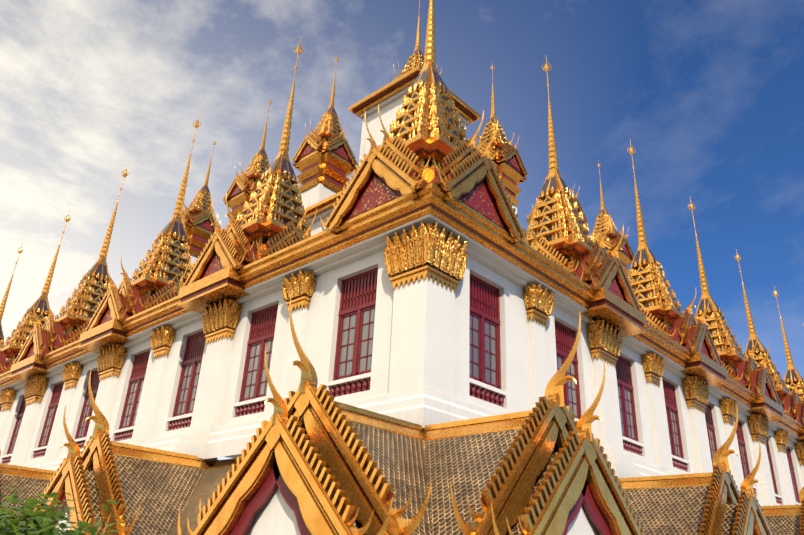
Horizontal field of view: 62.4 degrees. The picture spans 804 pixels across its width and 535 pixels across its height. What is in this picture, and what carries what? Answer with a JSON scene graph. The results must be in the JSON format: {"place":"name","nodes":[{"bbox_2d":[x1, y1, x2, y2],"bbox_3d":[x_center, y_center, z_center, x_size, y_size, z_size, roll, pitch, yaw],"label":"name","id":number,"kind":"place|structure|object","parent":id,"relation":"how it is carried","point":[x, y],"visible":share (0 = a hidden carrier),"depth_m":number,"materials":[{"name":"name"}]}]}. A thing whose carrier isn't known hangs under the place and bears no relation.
{"place":"outdoors","nodes":[
{"label":"outdoors","id":0,"kind":"place"},
{"bbox_2d":[0,0,803,459],"label":"sky","id":1,"kind":"structure","parent":0,"point":[708,95],"materials":[{"name":"blue"}]},
{"label":"ground","id":2,"kind":"structure","parent":0,"visible":0},
{"bbox_2d":[0,450,55,519],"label":"porch roof","id":3,"kind":"structure","parent":2,"relation":"on","point":[13,477],"depth_m":25.93,"materials":[{"name":"gold tile"}]},
{"bbox_2d":[28,371,217,534],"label":"porch roof","id":4,"kind":"structure","parent":2,"relation":"on","point":[149,491],"depth_m":19.19,"materials":[{"name":"brown tile"}]},
{"bbox_2d":[178,295,431,534],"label":"porch roof","id":5,"kind":"structure","parent":2,"relation":"on","point":[313,460],"depth_m":12.82,"materials":[{"name":"gold metal"}]},
{"bbox_2d":[0,183,803,534],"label":"shell cornice wall","id":6,"kind":"structure","parent":2,"relation":"on","point":[420,389],"depth_m":20.68,"materials":[{"name":"gold"}]},
{"bbox_2d":[0,243,23,346],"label":"spire","id":7,"kind":"structure","parent":6,"relation":"on","point":[3,302],"depth_m":52.92,"materials":[{"name":"gold metal"}]},
{"bbox_2d":[9,354,51,380],"bbox_3d":[-20.234,5.639,36.658,3.500,0.740,1.480,-19,-33,39],"label":"cornice bracket","id":8,"kind":"object","parent":6,"relation":"attached to","point":[24,369],"visible":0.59,"depth_m":35.89,"materials":[{"name":"gold metal"}]},
{"bbox_2d":[0,209,70,373],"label":"spire","id":9,"kind":"structure","parent":6,"relation":"on","point":[13,346],"depth_m":44.80,"materials":[{"name":"gold metal"}]},
{"bbox_2d":[13,164,128,363],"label":"spire","id":10,"kind":"structure","parent":6,"relation":"on","point":[68,325],"depth_m":38.16,"materials":[{"name":"gold metal"}]},
{"bbox_2d":[78,318,131,353],"bbox_3d":[-13.609,3.304,31.000,3.500,0.740,1.480,-19,-33,39],"label":"cornice bracket","id":11,"kind":"object","parent":6,"relation":"attached to","point":[101,336],"visible":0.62,"depth_m":30.29,"materials":[{"name":"gold metal"}]},
{"bbox_2d":[83,113,200,331],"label":"spire","id":12,"kind":"structure","parent":6,"relation":"on","point":[160,276],"depth_m":32.52,"materials":[{"name":"gold metal"}]},
{"bbox_2d":[0,249,393,465],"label":"wall","id":13,"kind":"structure","parent":6,"relation":"on","point":[218,391],"depth_m":23.93,"materials":[{"name":"white paint"}]},
{"bbox_2d":[0,388,16,411],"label":"capital","id":14,"kind":"object","parent":13,"relation":"attached to","point":[7,396],"visible":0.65,"depth_m":39.01,"materials":[{"name":"gold metal"}]},
{"bbox_2d":[2,396,26,463],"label":"window","id":15,"kind":"structure","parent":13,"relation":"attached to","point":[7,458],"depth_m":37.62,"materials":[{"name":"red wood"}]},
{"bbox_2d":[25,374,48,405],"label":"capital","id":16,"kind":"object","parent":13,"relation":"attached to","point":[36,387],"visible":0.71,"depth_m":35.97,"materials":[{"name":"gold metal"}]},
{"bbox_2d":[31,382,63,459],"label":"window","id":17,"kind":"structure","parent":13,"relation":"attached to","point":[40,451],"depth_m":34.70,"materials":[{"name":"red wood"}]},
{"bbox_2d":[62,362,82,389],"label":"capital","id":18,"kind":"object","parent":13,"relation":"attached to","point":[71,371],"visible":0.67,"depth_m":33.35,"materials":[{"name":"gold metal"}]},
{"bbox_2d":[67,369,99,451],"bbox_3d":[-14.920,6.734,31.644,1.850,3.970,0.280,-19,-33,39],"label":"window","id":19,"kind":"structure","parent":13,"relation":"attached to","point":[82,427],"depth_m":31.89,"materials":[{"name":"red wood"}]},
{"bbox_2d":[97,343,127,380],"bbox_3d":[-13.363,4.493,30.798,1.986,1.500,1.136,-19,-33,39],"label":"capital","id":20,"kind":"object","parent":13,"relation":"attached to","point":[110,360],"visible":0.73,"depth_m":30.33,"materials":[{"name":"gold metal"}]},
{"bbox_2d":[114,351,149,441],"bbox_3d":[-11.608,5.566,28.815,1.850,3.970,0.280,-19,-33,39],"label":"window","id":21,"kind":"structure","parent":13,"relation":"attached to","point":[124,432],"depth_m":29.00,"materials":[{"name":"red wood"}]},
{"bbox_2d":[150,325,175,358],"bbox_3d":[-10.011,3.243,28.048,1.516,1.259,1.016,-19,-33,39],"label":"capital","id":22,"kind":"object","parent":13,"relation":"attached to","point":[162,339],"visible":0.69,"depth_m":27.70,"materials":[{"name":"gold metal"}]},
{"bbox_2d":[165,331,205,432],"bbox_3d":[-8.295,4.398,25.986,1.850,3.970,0.280,-19,-33,39],"label":"window","id":23,"kind":"structure","parent":13,"relation":"attached to","point":[180,418],"depth_m":26.13,"materials":[{"name":"red wood"}]},
{"bbox_2d":[202,298,241,344],"bbox_3d":[-6.738,2.157,25.140,1.986,1.500,1.136,-19,-33,39],"label":"capital","id":24,"kind":"object","parent":13,"relation":"attached to","point":[221,319],"visible":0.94,"depth_m":24.69,"materials":[{"name":"gold metal"}]},
{"bbox_2d":[232,304,277,418],"bbox_3d":[-4.983,3.231,23.157,1.850,3.970,0.280,-19,-33,39],"label":"window","id":25,"kind":"structure","parent":13,"relation":"attached to","point":[253,392],"depth_m":23.31,"materials":[{"name":"red wood"}]},
{"bbox_2d":[282,270,315,312],"bbox_3d":[-3.386,0.908,22.390,1.516,1.259,1.016,-19,-33,39],"label":"capital","id":26,"kind":"object","parent":13,"relation":"attached to","point":[299,288],"visible":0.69,"depth_m":22.05,"materials":[{"name":"gold metal"}]},
{"bbox_2d":[328,268,377,397],"bbox_3d":[-1.382,1.961,20.082,1.850,3.970,0.280,-19,-33,39],"label":"window","id":27,"kind":"structure","parent":13,"relation":"attached to","point":[353,354],"depth_m":20.18,"materials":[{"name":"red wood"}]},
{"bbox_2d":[178,266,249,313],"bbox_3d":[-6.984,0.968,25.342,3.500,0.740,1.480,-19,-33,39],"label":"cornice bracket","id":28,"kind":"object","parent":6,"relation":"attached to","point":[198,296],"visible":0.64,"depth_m":24.68,"materials":[{"name":"gold metal"}]},
{"bbox_2d":[180,38,316,287],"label":"spire","id":29,"kind":"structure","parent":6,"relation":"on","point":[274,219],"depth_m":26.72,"materials":[{"name":"gold metal"}]},
{"bbox_2d":[192,65,526,457],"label":"tier walls","id":30,"kind":"structure","parent":6,"relation":"on","point":[388,97],"depth_m":41.98,"materials":[{"name":"white paint"}]},
{"bbox_2d":[183,224,213,265],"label":"pedestal","id":31,"kind":"object","parent":30,"relation":"on","point":[198,237],"visible":0.29,"depth_m":58.00,"materials":[{"name":"gold metal"}]},
{"bbox_2d":[181,141,219,232],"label":"spire","id":32,"kind":"structure","parent":31,"relation":"on","point":[198,212],"depth_m":59.58,"materials":[{"name":"gold metal"}]},
{"bbox_2d":[227,190,256,225],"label":"pedestal","id":33,"kind":"object","parent":30,"relation":"on","point":[236,203],"visible":0.25,"depth_m":52.75,"materials":[{"name":"gold metal"}]},
{"bbox_2d":[223,97,271,206],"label":"spire","id":34,"kind":"structure","parent":33,"relation":"on","point":[248,179],"depth_m":54.12,"materials":[{"name":"gold metal"}]},
{"bbox_2d":[296,149,352,210],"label":"pedestal","id":35,"kind":"object","parent":30,"relation":"on","point":[323,175],"visible":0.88,"depth_m":46.96,"materials":[{"name":"gold metal"}]},
{"bbox_2d":[291,53,358,170],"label":"spire","id":36,"kind":"structure","parent":35,"relation":"on","point":[327,134],"depth_m":48.21,"materials":[{"name":"gold metal"}]},
{"bbox_2d":[393,0,441,79],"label":"spire","id":37,"kind":"structure","parent":30,"relation":"on","point":[416,58],"depth_m":44.66,"materials":[{"name":"gold metal"}]},
{"bbox_2d":[491,159,522,219],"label":"pedestal","id":38,"kind":"object","parent":30,"relation":"attached to","point":[511,176],"visible":0.23,"depth_m":47.45,"materials":[{"name":"gold metal"}]},
{"bbox_2d":[476,63,528,182],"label":"spire","id":39,"kind":"structure","parent":38,"relation":"on","point":[505,150],"depth_m":48.72,"materials":[{"name":"gold metal"}]},
{"bbox_2d":[606,249,631,275],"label":"pedestal","id":40,"kind":"object","parent":30,"relation":"attached to","point":[626,260],"visible":0.12,"depth_m":59.16,"materials":[{"name":"gold metal"}]},
{"bbox_2d":[592,160,633,263],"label":"spire","id":41,"kind":"structure","parent":40,"relation":"on","point":[613,236],"depth_m":60.40,"materials":[{"name":"gold metal"}]},
{"bbox_2d":[320,0,527,243],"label":"spire","id":42,"kind":"structure","parent":6,"relation":"on","point":[424,143],"depth_m":20.62,"materials":[{"name":"gold metal"}]},
{"bbox_2d":[384,221,467,292],"bbox_3d":[0.686,-0.055,19.470,1.986,1.679,1.986,-19,-33,39],"label":"column capital","id":43,"kind":"object","parent":6,"relation":"attached to","point":[433,251],"visible":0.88,"depth_m":18.92,"materials":[{"name":"gold metal"}]},
{"bbox_2d":[521,57,643,313],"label":"spire","id":44,"kind":"structure","parent":6,"relation":"on","point":[558,232],"depth_m":27.04,"materials":[{"name":"gold metal"}]},
{"bbox_2d":[581,287,646,336],"bbox_3d":[7.975,1.831,25.608,1.480,0.740,3.500,-19,-33,39],"label":"cornice bracket","id":45,"kind":"object","parent":6,"relation":"attached to","point":[610,308],"visible":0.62,"depth_m":24.91,"materials":[{"name":"gold metal"}]},
{"bbox_2d":[454,256,803,505],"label":"wall","id":46,"kind":"structure","parent":6,"relation":"on","point":[528,361],"depth_m":24.24,"materials":[{"name":"white paint"}]},
{"bbox_2d":[469,274,506,409],"bbox_3d":[2.486,2.184,20.151,0.280,3.970,1.850,-19,-33,39],"label":"window","id":47,"kind":"structure","parent":46,"relation":"attached to","point":[484,352],"depth_m":20.26,"materials":[{"name":"red wood"}]},
{"bbox_2d":[523,282,554,327],"bbox_3d":[4.515,1.364,22.530,1.016,1.259,1.516,-19,-33,39],"label":"capital","id":48,"kind":"object","parent":46,"relation":"attached to","point":[539,302],"visible":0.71,"depth_m":22.19,"materials":[{"name":"gold metal"}]},
{"bbox_2d":[554,320,580,421],"bbox_3d":[5.805,3.853,23.349,0.280,3.970,1.850,-19,-33,39],"label":"window","id":49,"kind":"structure","parent":46,"relation":"attached to","point":[565,337],"depth_m":23.76,"materials":[{"name":"red wood"}]},
{"bbox_2d":[585,318,621,366],"bbox_3d":[7.601,2.985,25.395,1.136,1.500,1.986,-19,-33,39],"label":"capital","id":50,"kind":"object","parent":46,"relation":"attached to","point":[604,340],"visible":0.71,"depth_m":24.93,"materials":[{"name":"gold metal"}]},
{"bbox_2d":[616,356,644,457],"bbox_3d":[8.859,5.388,26.291,0.280,3.970,1.850,-19,-33,39],"label":"window","id":51,"kind":"structure","parent":46,"relation":"attached to","point":[632,444],"depth_m":26.46,"materials":[{"name":"red wood"}]},
{"bbox_2d":[641,352,664,386],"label":"capital","id":52,"kind":"object","parent":46,"relation":"attached to","point":[653,366],"visible":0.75,"depth_m":28.06,"materials":[{"name":"gold metal"}]},
{"bbox_2d":[662,379,689,473],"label":"window","id":53,"kind":"structure","parent":46,"relation":"attached to","point":[679,461],"depth_m":29.44,"materials":[{"name":"red wood"}]},
{"bbox_2d":[682,375,708,413],"bbox_3d":[13.709,6.054,31.279,1.136,1.500,1.986,-19,-33,39],"label":"capital","id":54,"kind":"object","parent":46,"relation":"attached to","point":[696,390],"visible":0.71,"depth_m":30.79,"materials":[{"name":"gold metal"}]},
{"bbox_2d":[705,404,717,468],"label":"window","id":55,"kind":"structure","parent":46,"relation":"attached to","point":[711,431],"depth_m":32.78,"materials":[{"name":"red wood"}]},
{"bbox_2d":[719,397,737,425],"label":"capital","id":56,"kind":"object","parent":46,"relation":"attached to","point":[728,408],"visible":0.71,"depth_m":33.93,"materials":[{"name":"gold metal"}]},
{"bbox_2d":[734,418,756,496],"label":"window","id":57,"kind":"structure","parent":46,"relation":"attached to","point":[743,452],"depth_m":35.59,"materials":[{"name":"red wood"}]},
{"bbox_2d":[747,414,768,444],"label":"capital","id":58,"kind":"object","parent":46,"relation":"attached to","point":[758,427],"visible":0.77,"depth_m":36.64,"materials":[{"name":"gold metal"}]},
{"bbox_2d":[766,438,781,504],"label":"window","id":59,"kind":"structure","parent":46,"relation":"attached to","point":[778,499],"depth_m":38.42,"materials":[{"name":"red wood"}]},
{"bbox_2d":[774,430,788,453],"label":"capital","id":60,"kind":"object","parent":46,"relation":"attached to","point":[781,438],"visible":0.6,"depth_m":39.81,"materials":[{"name":"gold metal"}]},
{"bbox_2d":[786,447,800,504],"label":"window","id":61,"kind":"structure","parent":46,"relation":"attached to","point":[792,472],"depth_m":41.53,"materials":[{"name":"red wood"}]},
{"bbox_2d":[794,441,803,465],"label":"capital","id":62,"kind":"object","parent":46,"relation":"attached to","point":[799,447],"visible":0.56,"depth_m":42.46,"materials":[{"name":"gold metal"}]},
{"bbox_2d":[627,141,724,367],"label":"spire","id":63,"kind":"structure","parent":6,"relation":"on","point":[660,307],"depth_m":33.04,"materials":[{"name":"gold metal"}]},
{"bbox_2d":[680,351,727,386],"bbox_3d":[14.083,4.901,31.492,1.480,0.740,3.500,-19,-33,39],"label":"cornice bracket","id":64,"kind":"object","parent":6,"relation":"attached to","point":[701,365],"visible":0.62,"depth_m":30.73,"materials":[{"name":"gold metal"}]},
{"bbox_2d":[688,199,781,405],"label":"spire","id":65,"kind":"structure","parent":6,"relation":"on","point":[750,376],"depth_m":38.82,"materials":[{"name":"gold metal"}]},
{"bbox_2d":[746,394,783,421],"bbox_3d":[20.191,7.971,37.377,1.480,0.740,3.500,-19,-33,39],"label":"cornice bracket","id":66,"kind":"object","parent":6,"relation":"attached to","point":[768,408],"visible":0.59,"depth_m":36.59,"materials":[{"name":"gold metal"}]},
{"bbox_2d":[734,250,803,425],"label":"spire","id":67,"kind":"structure","parent":6,"relation":"on","point":[793,406],"depth_m":45.24,"materials":[{"name":"gold metal"}]},
{"bbox_2d":[773,287,803,403],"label":"spire","id":68,"kind":"structure","parent":6,"relation":"on","point":[791,378],"depth_m":52.89,"materials":[{"name":"gold metal"}]},
{"bbox_2d":[795,428,803,441],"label":"cornice bracket","id":69,"kind":"object","parent":6,"relation":"attached to","point":[800,438],"visible":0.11,"depth_m":42.08,"materials":[{"name":"gold metal"}]},
{"bbox_2d":[423,313,643,534],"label":"porch roof","id":70,"kind":"structure","parent":2,"relation":"on","point":[543,467],"depth_m":13.00,"materials":[{"name":"gold metal"}]},
{"bbox_2d":[618,404,772,534],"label":"porch roof","id":71,"kind":"structure","parent":2,"relation":"on","point":[715,502],"depth_m":19.77,"materials":[{"name":"brown tile"}]},
{"bbox_2d":[761,487,803,534],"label":"porch roof","id":72,"kind":"structure","parent":2,"relation":"on","point":[785,519],"depth_m":26.30,"materials":[{"name":"brown tile"}]},
{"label":"tree trunk","id":73,"kind":"object","parent":2,"relation":"on","visible":0},
{"bbox_2d":[0,483,124,534],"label":"shrub","id":74,"kind":"object","parent":73,"relation":"on","point":[39,522],"visible":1,"depth_m":4.89,"materials":[{"name":"green plant"}]},
{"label":"pedestal","id":75,"kind":"object","parent":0,"visible":0},
{"bbox_2d":[526,172,587,224],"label":"spire","id":76,"kind":"structure","parent":75,"relation":"on","point":[579,208],"depth_m":54.20,"materials":[{"name":"gold metal"}]}
]}

